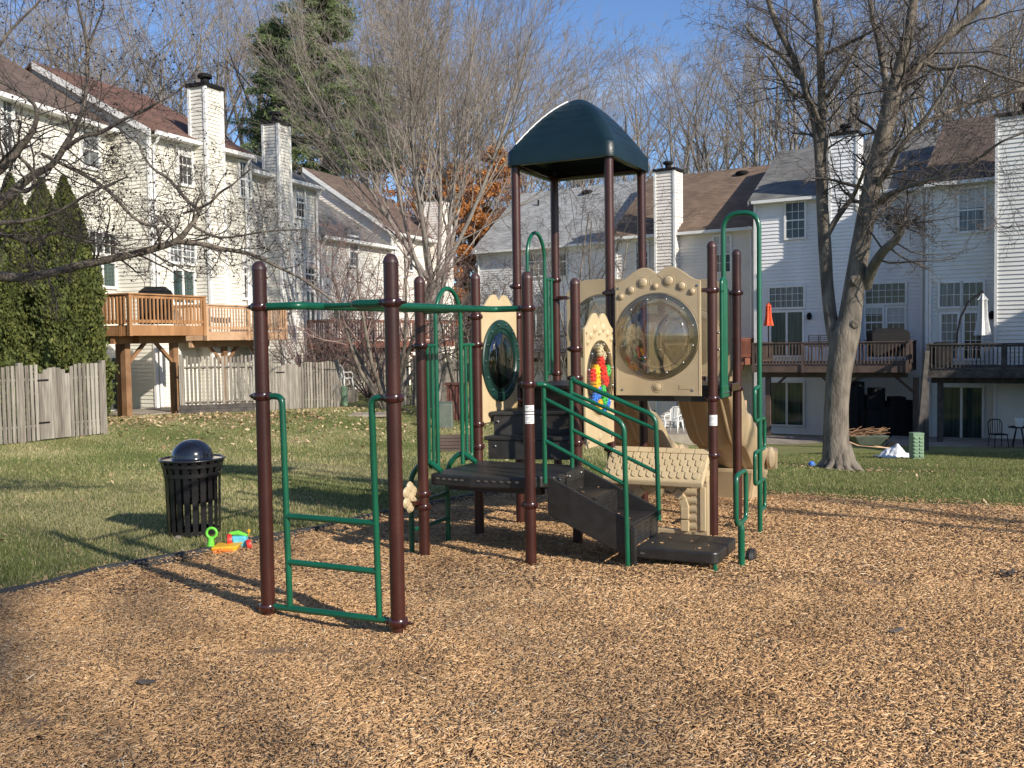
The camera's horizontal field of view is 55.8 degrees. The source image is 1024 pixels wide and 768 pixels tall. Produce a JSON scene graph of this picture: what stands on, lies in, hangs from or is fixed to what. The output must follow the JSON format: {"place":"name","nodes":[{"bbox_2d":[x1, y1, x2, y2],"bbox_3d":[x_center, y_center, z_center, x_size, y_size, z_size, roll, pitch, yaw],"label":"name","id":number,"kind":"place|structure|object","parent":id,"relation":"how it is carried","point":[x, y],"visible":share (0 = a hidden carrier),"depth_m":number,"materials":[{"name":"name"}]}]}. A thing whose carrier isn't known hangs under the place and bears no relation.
{"place":"outdoors","nodes":[
{"label":"outdoors","id":0,"kind":"place"},
{"bbox_2d":[0,329,1023,647],"bbox_3d":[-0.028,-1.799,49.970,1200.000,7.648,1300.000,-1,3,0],"label":"lawn","id":1,"kind":"structure","parent":0,"point":[782,449],"depth_m":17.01,"materials":[{"name":"plant"}]},
{"bbox_2d":[0,173,39,425],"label":"arborvitae","id":2,"kind":"object","parent":1,"relation":"on","point":[13,348],"visible":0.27,"depth_m":23.89,"materials":[{"name":"green plant"}]},
{"bbox_2d":[9,177,52,424],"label":"arborvitae","id":3,"kind":"object","parent":1,"relation":"on","point":[27,317],"visible":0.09,"depth_m":24.13,"materials":[{"name":"green plant"}]},
{"bbox_2d":[0,0,84,66],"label":"bare tree","id":4,"kind":"object","parent":1,"relation":"on","point":[9,46],"visible":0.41,"depth_m":62.70,"materials":[{"name":"brown plant"}]},
{"bbox_2d":[0,360,107,443],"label":"board fence","id":5,"kind":"object","parent":1,"relation":"on","point":[54,400],"visible":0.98,"depth_m":20.98,"materials":[{"name":"grey wood"}]},
{"bbox_2d":[0,54,120,410],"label":"townhouse","id":6,"kind":"structure","parent":1,"relation":"on","point":[109,269],"depth_m":29.74,"materials":[{"name":"beige"}]},
{"bbox_2d":[20,174,119,425],"bbox_3d":[-11.221,-2.053,24.283,2.311,6.387,2.290,-1,3,0],"label":"arborvitae","id":7,"kind":"object","parent":1,"relation":"on","point":[78,334],"visible":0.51,"depth_m":23.80,"materials":[{"name":"green plant"}]},
{"bbox_2d":[0,0,186,108],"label":"bare tree","id":8,"kind":"object","parent":1,"relation":"on","point":[64,25],"visible":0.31,"depth_m":65.52,"materials":[{"name":"brown plant"}]},
{"bbox_2d":[17,0,185,100],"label":"bare tree","id":9,"kind":"object","parent":1,"relation":"on","point":[75,46],"visible":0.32,"depth_m":72.70,"materials":[{"name":"brown plant"}]},
{"bbox_2d":[0,0,226,122],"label":"bare tree","id":10,"kind":"object","parent":1,"relation":"on","point":[114,75],"visible":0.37,"depth_m":60.14,"materials":[{"name":"brown plant"}]},
{"bbox_2d":[0,0,246,130],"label":"bare tree","id":11,"kind":"object","parent":1,"relation":"on","point":[162,62],"visible":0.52,"depth_m":60.45,"materials":[{"name":"brown plant"}]},
{"bbox_2d":[24,0,239,100],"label":"bare tree","id":12,"kind":"object","parent":1,"relation":"on","point":[136,39],"visible":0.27,"depth_m":94.84,"materials":[{"name":"brown plant"}]},
{"bbox_2d":[24,61,256,409],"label":"townhouse","id":13,"kind":"structure","parent":1,"relation":"on","point":[150,375],"depth_m":32.24,"materials":[{"name":"beige"}]},
{"bbox_2d":[169,267,195,304],"bbox_3d":[-10.889,-3.215,32.040,0.090,1.210,1.120,0,3,24],"label":"patio door","id":14,"kind":"structure","parent":13,"relation":"in","point":[183,288],"depth_m":32.02,"materials":[{"name":"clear glass"}]},
{"bbox_2d":[103,295,182,416],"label":"deck","id":15,"kind":"structure","parent":1,"relation":"on","point":[137,339],"depth_m":27.60,"materials":[{"name":"orange wood"}]},
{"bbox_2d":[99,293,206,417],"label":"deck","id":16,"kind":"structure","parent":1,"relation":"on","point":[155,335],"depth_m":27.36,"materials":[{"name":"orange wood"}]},
{"bbox_2d":[138,286,172,323],"bbox_3d":[-10.499,-2.315,28.517,0.850,1.100,0.600,-1,3,0],"label":"covered grill","id":17,"kind":"object","parent":16,"relation":"on","point":[156,290],"visible":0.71,"depth_m":28.23,"materials":[{"name":"black fabric"}]},
{"bbox_2d":[57,0,257,117],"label":"bare tree","id":18,"kind":"object","parent":1,"relation":"on","point":[217,79],"visible":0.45,"depth_m":63.95,"materials":[{"name":"brown plant"}]},
{"bbox_2d":[57,0,265,115],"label":"bare tree","id":19,"kind":"object","parent":1,"relation":"on","point":[171,20],"visible":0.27,"depth_m":92.22,"materials":[{"name":"brown plant"}]},
{"bbox_2d":[0,0,381,354],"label":"dogwood tree","id":20,"kind":"object","parent":1,"relation":"on","point":[8,161],"visible":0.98,"depth_m":7.80,"materials":[{"name":"brown plant"}]},
{"bbox_2d":[158,439,225,538],"bbox_3d":[-2.834,0.926,8.599,0.574,0.875,0.574,-1,3,0],"label":"trash can","id":21,"kind":"object","parent":1,"relation":"on","point":[192,470],"visible":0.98,"depth_m":8.42,"materials":[{"name":"black paint"}]},
{"bbox_2d":[113,0,281,143],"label":"bare tree","id":22,"kind":"object","parent":1,"relation":"on","point":[217,48],"visible":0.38,"depth_m":79.99,"materials":[{"name":"brown plant"}]},
{"bbox_2d":[126,0,301,138],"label":"bare tree","id":23,"kind":"object","parent":1,"relation":"on","point":[225,116],"visible":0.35,"depth_m":78.12,"materials":[{"name":"brown plant"}]},
{"bbox_2d":[111,0,318,171],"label":"bare tree","id":24,"kind":"object","parent":1,"relation":"on","point":[237,71],"visible":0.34,"depth_m":59.85,"materials":[{"name":"brown plant"}]},
{"bbox_2d":[178,403,254,413],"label":"retaining timbers","id":25,"kind":"object","parent":1,"relation":"on","point":[223,408],"visible":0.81,"depth_m":28.47,"materials":[{"name":"brown wood"}]},
{"bbox_2d":[179,353,272,410],"bbox_3d":[-8.510,-0.010,28.873,2.657,1.799,0.100,-2,3,-21],"label":"board fence","id":26,"kind":"object","parent":1,"relation":"on","point":[202,367],"visible":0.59,"depth_m":28.77,"materials":[{"name":"grey wood"}]},
{"bbox_2d":[205,527,251,553],"bbox_3d":[-2.279,1.251,7.804,0.372,0.213,0.203,-1,3,0],"label":"ride on toy","id":27,"kind":"object","parent":1,"relation":"on","point":[236,540],"visible":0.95,"depth_m":7.78,"materials":[{"name":"plastic"}]},
{"bbox_2d":[173,304,287,403],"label":"deck","id":28,"kind":"structure","parent":1,"relation":"on","point":[223,340],"depth_m":32.45,"materials":[{"name":"brown wood"}]},
{"bbox_2d":[0,492,498,592],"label":"mulch edging","id":29,"kind":"object","parent":1,"relation":"on","point":[120,564],"visible":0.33,"depth_m":7.44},
{"bbox_2d":[228,15,313,172],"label":"pine tree","id":30,"kind":"object","parent":1,"relation":"on","point":[276,32],"visible":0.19,"depth_m":53.49,"materials":[{"name":"green plant"}]},
{"bbox_2d":[200,0,355,144],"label":"bare tree","id":31,"kind":"object","parent":1,"relation":"on","point":[248,98],"visible":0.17,"depth_m":75.19,"materials":[{"name":"brown plant"}]},
{"bbox_2d":[249,111,324,393],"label":"townhouse","id":32,"kind":"structure","parent":1,"relation":"on","point":[276,163],"depth_m":36.89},
{"bbox_2d":[272,359,339,409],"bbox_3d":[-6.352,0.040,29.685,2.086,1.550,0.106,-2,3,-20],"label":"board fence","id":33,"kind":"object","parent":1,"relation":"on","point":[288,387],"visible":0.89,"depth_m":29.66,"materials":[{"name":"beige wood"}]},
{"bbox_2d":[232,293,411,402],"bbox_3d":[-7.037,-1.240,35.280,6.706,4.412,5.306,-1,3,0],"label":"twiggy shrub","id":34,"kind":"object","parent":1,"relation":"on","point":[293,350],"visible":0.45,"depth_m":35.12,"materials":[{"name":"brown plant"}]},
{"bbox_2d":[252,0,395,176],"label":"pine tree","id":35,"kind":"object","parent":1,"relation":"on","point":[331,5],"visible":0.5,"depth_m":51.34,"materials":[{"name":"green plant"}]},
{"bbox_2d":[298,352,385,394],"bbox_3d":[-7.119,-0.403,38.958,4.375,1.764,0.592,-3,3,-36],"label":"board fence","id":36,"kind":"object","parent":1,"relation":"on","point":[348,385],"visible":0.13,"depth_m":39.32,"materials":[{"name":"grey wood"}]},
{"bbox_2d":[318,198,399,388],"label":"townhouse","id":37,"kind":"structure","parent":1,"relation":"on","point":[327,215],"depth_m":43.02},
{"bbox_2d":[302,299,429,397],"bbox_3d":[-5.429,-1.369,36.447,5.641,4.012,5.418,-1,3,0],"label":"twiggy shrub","id":38,"kind":"object","parent":1,"relation":"on","point":[367,393],"visible":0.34,"depth_m":36.42,"materials":[{"name":"brown plant"}]},
{"bbox_2d":[321,62,426,191],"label":"tree","id":39,"kind":"object","parent":1,"relation":"on","point":[363,137],"visible":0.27,"depth_m":54.67,"materials":[{"name":"green plant"}]},
{"bbox_2d":[296,167,454,384],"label":"townhouse","id":40,"kind":"structure","parent":1,"relation":"on","point":[366,222],"depth_m":47.06,"materials":[{"name":"beige"}]},
{"bbox_2d":[306,319,454,384],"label":"deck","id":41,"kind":"structure","parent":1,"relation":"on","point":[376,343],"depth_m":39.63,"materials":[{"name":"red wood"}]},
{"bbox_2d":[270,166,530,409],"bbox_3d":[-3.492,-2.761,30.363,8.340,7.342,7.659,-1,3,0],"label":"crabapple tree","id":42,"kind":"object","parent":1,"relation":"on","point":[368,381],"visible":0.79,"depth_m":29.16,"materials":[{"name":"brown plant"}]},
{"bbox_2d":[400,354,463,405],"bbox_3d":[-2.684,-0.062,33.152,2.292,1.941,0.375,-1,3,5],"label":"board fence","id":43,"kind":"object","parent":1,"relation":"on","point":[445,379],"visible":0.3,"depth_m":33.12,"materials":[{"name":"beige wood"}]},
{"bbox_2d":[224,0,652,407],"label":"vase shaped tree","id":44,"kind":"object","parent":1,"relation":"on","point":[422,94],"visible":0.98,"depth_m":32.01,"materials":[{"name":"brown plant"}]},
{"bbox_2d":[350,0,534,196],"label":"bare tree","id":45,"kind":"object","parent":1,"relation":"on","point":[443,80],"visible":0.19,"depth_m":60.50,"materials":[{"name":"brown plant"}]},
{"bbox_2d":[340,0,553,340],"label":"bare tree","id":46,"kind":"object","parent":1,"relation":"on","point":[448,146],"visible":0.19,"depth_m":66.07,"materials":[{"name":"brown plant"}]},
{"bbox_2d":[376,248,550,409],"bbox_3d":[-1.154,-1.709,30.259,5.608,5.625,5.602,-1,3,0],"label":"young tree","id":47,"kind":"object","parent":1,"relation":"on","point":[447,357],"visible":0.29,"depth_m":30.17,"materials":[{"name":"brown plant"}]},
{"bbox_2d":[407,106,537,273],"bbox_3d":[-1.977,-9.375,62.547,10.463,17.842,10.325,-1,3,0],"label":"rust leaved tree","id":48,"kind":"object","parent":1,"relation":"on","point":[495,185],"visible":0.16,"depth_m":60.65,"materials":[{"name":"orange plant"}]},
{"bbox_2d":[434,122,526,380],"bbox_3d":[-1.812,-7.703,56.763,7.618,14.943,6.044,-3,3,-32],"label":"rust leaved tree","id":49,"kind":"object","parent":1,"relation":"on","point":[478,225],"visible":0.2,"depth_m":54.96,"materials":[{"name":"orange plant"}]},
{"bbox_2d":[411,11,593,206],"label":"bare tree","id":50,"kind":"object","parent":1,"relation":"on","point":[506,88],"visible":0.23,"depth_m":76.11,"materials":[{"name":"brown plant"}]},
{"bbox_2d":[0,396,1017,580],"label":"fallen leaves","id":51,"kind":"object","parent":1,"relation":"on","point":[164,416],"visible":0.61,"depth_m":23.92,"materials":[{"name":"brown plant"}]},
{"bbox_2d":[0,487,1023,767],"bbox_3d":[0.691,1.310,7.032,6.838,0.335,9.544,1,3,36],"label":"wood chips","id":52,"kind":"object","parent":1,"relation":"on","point":[994,611],"visible":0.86,"depth_m":4.76,"materials":[{"name":"brown wood"}]},
{"bbox_2d":[246,99,777,635],"bbox_3d":[0.834,-0.572,8.012,2.562,4.080,6.421,0,3,26],"label":"playground structure","id":53,"kind":"object","parent":52,"relation":"on","point":[686,329],"visible":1,"depth_m":8.12,"materials":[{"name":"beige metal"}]},
{"bbox_2d":[458,271,585,397],"bbox_3d":[0.334,-0.795,24.077,3.200,4.039,3.289,-2,3,-31],"label":"young tree","id":54,"kind":"object","parent":1,"relation":"on","point":[541,340],"visible":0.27,"depth_m":23.63,"materials":[{"name":"brown plant"}]},
{"bbox_2d":[448,0,596,206],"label":"bare tree","id":55,"kind":"object","parent":1,"relation":"on","point":[530,176],"visible":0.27,"depth_m":62.83,"materials":[{"name":"brown plant"}]},
{"bbox_2d":[471,179,647,381],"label":"townhouse","id":56,"kind":"structure","parent":1,"relation":"on","point":[499,225],"depth_m":52.32,"materials":[{"name":"white"}]},
{"bbox_2d":[455,166,699,378],"bbox_3d":[1.797,-2.882,27.255,6.882,8.375,7.267,-1,3,0],"label":"young tree","id":57,"kind":"object","parent":1,"relation":"on","point":[586,253],"visible":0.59,"depth_m":27.13,"materials":[{"name":"brown plant"}]},
{"bbox_2d":[508,45,654,191],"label":"bare tree","id":58,"kind":"object","parent":1,"relation":"on","point":[585,100],"visible":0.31,"depth_m":74.24,"materials":[{"name":"brown plant"}]},
{"bbox_2d":[512,26,685,188],"bbox_3d":[5.937,-10.850,62.562,12.431,24.393,12.525,0,3,25],"label":"bare tree","id":59,"kind":"object","parent":1,"relation":"on","point":[566,96],"visible":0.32,"depth_m":63.77,"materials":[{"name":"brown plant"}]},
{"bbox_2d":[550,33,693,182],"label":"bare tree","id":60,"kind":"object","parent":1,"relation":"on","point":[647,124],"visible":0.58,"depth_m":74.98,"materials":[{"name":"brown plant"}]},
{"bbox_2d":[578,22,714,181],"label":"bare tree","id":61,"kind":"object","parent":1,"relation":"on","point":[636,112],"visible":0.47,"depth_m":99.96,"materials":[{"name":"brown plant"}]},
{"bbox_2d":[598,11,755,181],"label":"bare tree","id":62,"kind":"object","parent":1,"relation":"on","point":[673,156],"visible":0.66,"depth_m":66.20,"materials":[{"name":"brown plant"}]},
{"bbox_2d":[608,31,765,177],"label":"bare tree","id":63,"kind":"object","parent":1,"relation":"on","point":[680,115],"visible":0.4,"depth_m":87.21,"materials":[{"name":"brown plant"}]},
{"bbox_2d":[614,161,769,427],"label":"townhouse","id":64,"kind":"structure","parent":1,"relation":"on","point":[714,198],"depth_m":45.49,"materials":[{"name":"beige"}]},
{"bbox_2d":[627,0,773,179],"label":"bare tree","id":65,"kind":"object","parent":1,"relation":"on","point":[686,134],"visible":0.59,"depth_m":73.10,"materials":[{"name":"brown plant"}]},
{"bbox_2d":[605,1,802,181],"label":"bare tree","id":66,"kind":"object","parent":1,"relation":"on","point":[682,145],"visible":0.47,"depth_m":75.45,"materials":[{"name":"brown plant"}]},
{"bbox_2d":[628,41,796,179],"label":"bare tree","id":67,"kind":"object","parent":1,"relation":"on","point":[716,135],"visible":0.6,"depth_m":67.15,"materials":[{"name":"brown plant"}]},
{"bbox_2d":[672,0,803,169],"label":"bare tree","id":68,"kind":"object","parent":1,"relation":"on","point":[743,158],"visible":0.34,"depth_m":94.78,"materials":[{"name":"brown plant"}]},
{"bbox_2d":[685,1,829,166],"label":"bare tree","id":69,"kind":"object","parent":1,"relation":"on","point":[755,152],"visible":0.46,"depth_m":74.41,"materials":[{"name":"brown plant"}]},
{"bbox_2d":[691,10,872,168],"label":"bare tree","id":70,"kind":"object","parent":1,"relation":"on","point":[767,149],"visible":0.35,"depth_m":67.99,"materials":[{"name":"brown plant"}]},
{"bbox_2d":[665,0,912,170],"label":"bare tree","id":71,"kind":"object","parent":1,"relation":"on","point":[794,137],"visible":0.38,"depth_m":65.61,"materials":[{"name":"brown plant"}]},
{"bbox_2d":[688,0,891,162],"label":"bare tree","id":72,"kind":"object","parent":1,"relation":"on","point":[757,53],"visible":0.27,"depth_m":79.69,"materials":[{"name":"brown plant"}]},
{"bbox_2d":[751,340,918,435],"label":"deck","id":73,"kind":"structure","parent":1,"relation":"on","point":[896,369],"depth_m":37.35,"materials":[{"name":"brown paint"}]},
{"bbox_2d":[867,328,909,356],"bbox_3d":[14.612,-1.616,37.576,1.500,1.100,0.600,-1,3,0],"label":"covered grill","id":74,"kind":"object","parent":73,"relation":"on","point":[891,334],"visible":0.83,"depth_m":37.29,"materials":[{"name":"black fabric"}]},
{"bbox_2d":[748,123,939,434],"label":"townhouse","id":75,"kind":"structure","parent":1,"relation":"on","point":[784,209],"depth_m":41.24,"materials":[{"name":"white"}]},
{"bbox_2d":[767,285,805,309],"bbox_3d":[11.836,-3.736,41.730,1.622,1.016,0.090,1,3,31],"label":"transom window","id":76,"kind":"structure","parent":75,"relation":"in","point":[788,296],"depth_m":41.71,"materials":[{"name":"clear glass"}]},
{"bbox_2d":[769,310,804,356],"bbox_3d":[11.868,-2.163,41.797,1.512,2.027,0.090,1,3,31],"label":"patio door","id":77,"kind":"structure","parent":75,"relation":"in","point":[789,325],"depth_m":41.76,"materials":[{"name":"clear glass"}]},
{"bbox_2d":[771,381,804,426],"bbox_3d":[11.907,0.851,41.938,1.560,1.989,0.090,1,3,31],"label":"patio door","id":78,"kind":"structure","parent":75,"relation":"in","point":[788,398],"depth_m":41.89,"materials":[{"name":"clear glass"}]},
{"bbox_2d":[784,200,806,239],"bbox_3d":[12.115,-7.003,41.382,0.950,1.645,0.090,1,3,31],"label":"window","id":79,"kind":"structure","parent":75,"relation":"in","point":[795,212],"depth_m":41.37,"materials":[{"name":"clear glass"}]},
{"bbox_2d":[864,306,884,338],"bbox_3d":[14.942,-2.537,39.919,0.816,1.367,0.090,1,3,31],"label":"window","id":80,"kind":"structure","parent":75,"relation":"in","point":[874,316],"depth_m":39.92,"materials":[{"name":"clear glass"}]},
{"bbox_2d":[864,281,906,305],"bbox_3d":[15.294,-3.707,39.642,1.683,0.960,0.090,1,3,31],"label":"transom window","id":81,"kind":"structure","parent":75,"relation":"in","point":[892,292],"depth_m":39.60,"materials":[{"name":"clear glass"}]},
{"bbox_2d":[782,0,913,147],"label":"bare tree","id":82,"kind":"object","parent":1,"relation":"on","point":[857,97],"visible":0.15,"depth_m":72.25,"materials":[{"name":"brown plant"}]},
{"bbox_2d":[680,0,1023,471],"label":"forked tree","id":83,"kind":"object","parent":1,"relation":"on","point":[843,329],"visible":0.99,"depth_m":18.69,"materials":[{"name":"grey plant"}]},
{"bbox_2d":[766,0,959,153],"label":"bare tree","id":84,"kind":"object","parent":1,"relation":"on","point":[836,118],"visible":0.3,"depth_m":64.92,"materials":[{"name":"brown plant"}]},
{"bbox_2d":[849,381,912,440],"bbox_3d":[14.019,1.021,37.014,2.557,2.234,1.116,-1,3,0],"label":"stored clutter","id":85,"kind":"object","parent":1,"relation":"on","point":[873,407],"visible":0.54,"depth_m":36.75,"materials":[{"name":"black metal"}]},
{"bbox_2d":[784,0,999,143],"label":"bare tree","id":86,"kind":"object","parent":1,"relation":"on","point":[960,40],"visible":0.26,"depth_m":65.50,"materials":[{"name":"brown plant"}]},
{"bbox_2d":[801,0,1022,145],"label":"bare tree","id":87,"kind":"object","parent":1,"relation":"on","point":[905,134],"visible":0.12,"depth_m":70.78,"materials":[{"name":"brown plant"}]},
{"bbox_2d":[826,0,1023,132],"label":"bare tree","id":88,"kind":"object","parent":1,"relation":"on","point":[943,61],"visible":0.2,"depth_m":75.73,"materials":[{"name":"brown plant"}]},
{"bbox_2d":[831,0,1018,140],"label":"bare tree","id":89,"kind":"object","parent":1,"relation":"on","point":[894,62],"visible":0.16,"depth_m":76.89,"materials":[{"name":"brown plant"}]},
{"bbox_2d":[862,0,1023,134],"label":"bare tree","id":90,"kind":"object","parent":1,"relation":"on","point":[954,101],"visible":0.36,"depth_m":63.81,"materials":[{"name":"brown plant"}]},
{"bbox_2d":[871,0,1023,139],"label":"bare tree","id":91,"kind":"object","parent":1,"relation":"on","point":[1010,51],"visible":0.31,"depth_m":63.17,"materials":[{"name":"brown plant"}]},
{"bbox_2d":[884,436,1023,446],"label":"patio","id":92,"kind":"structure","parent":1,"relation":"on","point":[951,441],"depth_m":33.71,"materials":[{"name":"grey concrete"}]},
{"bbox_2d":[920,101,1023,438],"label":"townhouse","id":93,"kind":"structure","parent":1,"relation":"on","point":[970,410],"depth_m":35.91,"materials":[{"name":"grey"}]},
{"bbox_2d":[939,312,959,360],"bbox_3d":[16.490,-1.797,36.476,0.714,1.838,0.090,1,3,34],"label":"french door","id":94,"kind":"structure","parent":93,"relation":"in","point":[948,321],"depth_m":36.46,"materials":[{"name":"clear glass"}]},
{"bbox_2d":[938,280,963,308],"bbox_3d":[16.489,-3.354,36.390,0.887,1.044,0.090,1,3,34],"label":"transom window","id":95,"kind":"structure","parent":93,"relation":"in","point":[948,294],"depth_m":36.40,"materials":[{"name":"clear glass"}]},
{"bbox_2d":[943,385,984,437],"bbox_3d":[16.887,1.091,36.367,1.579,2.098,0.090,1,3,34],"label":"patio door","id":96,"kind":"structure","parent":93,"relation":"in","point":[963,405],"depth_m":36.31,"materials":[{"name":"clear glass"}]},
{"bbox_2d":[957,185,986,233],"bbox_3d":[17.030,-6.458,35.846,0.995,1.713,0.090,1,3,34],"label":"window","id":97,"kind":"structure","parent":93,"relation":"in","point":[970,210],"depth_m":35.85,"materials":[{"name":"clear glass"}]},
{"bbox_2d":[960,280,985,308],"bbox_3d":[17.122,-3.333,35.959,0.854,1.032,0.090,1,3,34],"label":"transom window","id":98,"kind":"structure","parent":93,"relation":"in","point":[971,288],"depth_m":35.97,"materials":[{"name":"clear glass"}]},
{"bbox_2d":[962,311,983,360],"bbox_3d":[17.161,-1.794,36.019,0.737,1.856,0.090,1,3,34],"label":"french door","id":99,"kind":"structure","parent":93,"relation":"in","point":[969,318],"depth_m":36.05,"materials":[{"name":"clear glass"}]},
{"bbox_2d":[923,0,1023,134],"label":"bare tree","id":100,"kind":"object","parent":1,"relation":"on","point":[991,32],"visible":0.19,"depth_m":76.95,"materials":[{"name":"brown plant"}]},
{"bbox_2d":[925,343,1023,441],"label":"deck","id":101,"kind":"structure","parent":1,"relation":"on","point":[1004,372],"depth_m":32.91,"materials":[{"name":"brown wood"}]},
{"bbox_2d":[956,290,991,355],"bbox_3d":[16.291,-2.103,34.151,1.278,2.403,0.558,-1,3,0],"label":"folded umbrella","id":102,"kind":"object","parent":101,"relation":"on","point":[982,326],"visible":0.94,"depth_m":34.07,"materials":[{"name":"white fabric"}]},
{"bbox_2d":[0,0,1023,282],"label":"sky","id":103,"kind":"structure","parent":0,"point":[645,11],"materials":[{"name":"blue"}]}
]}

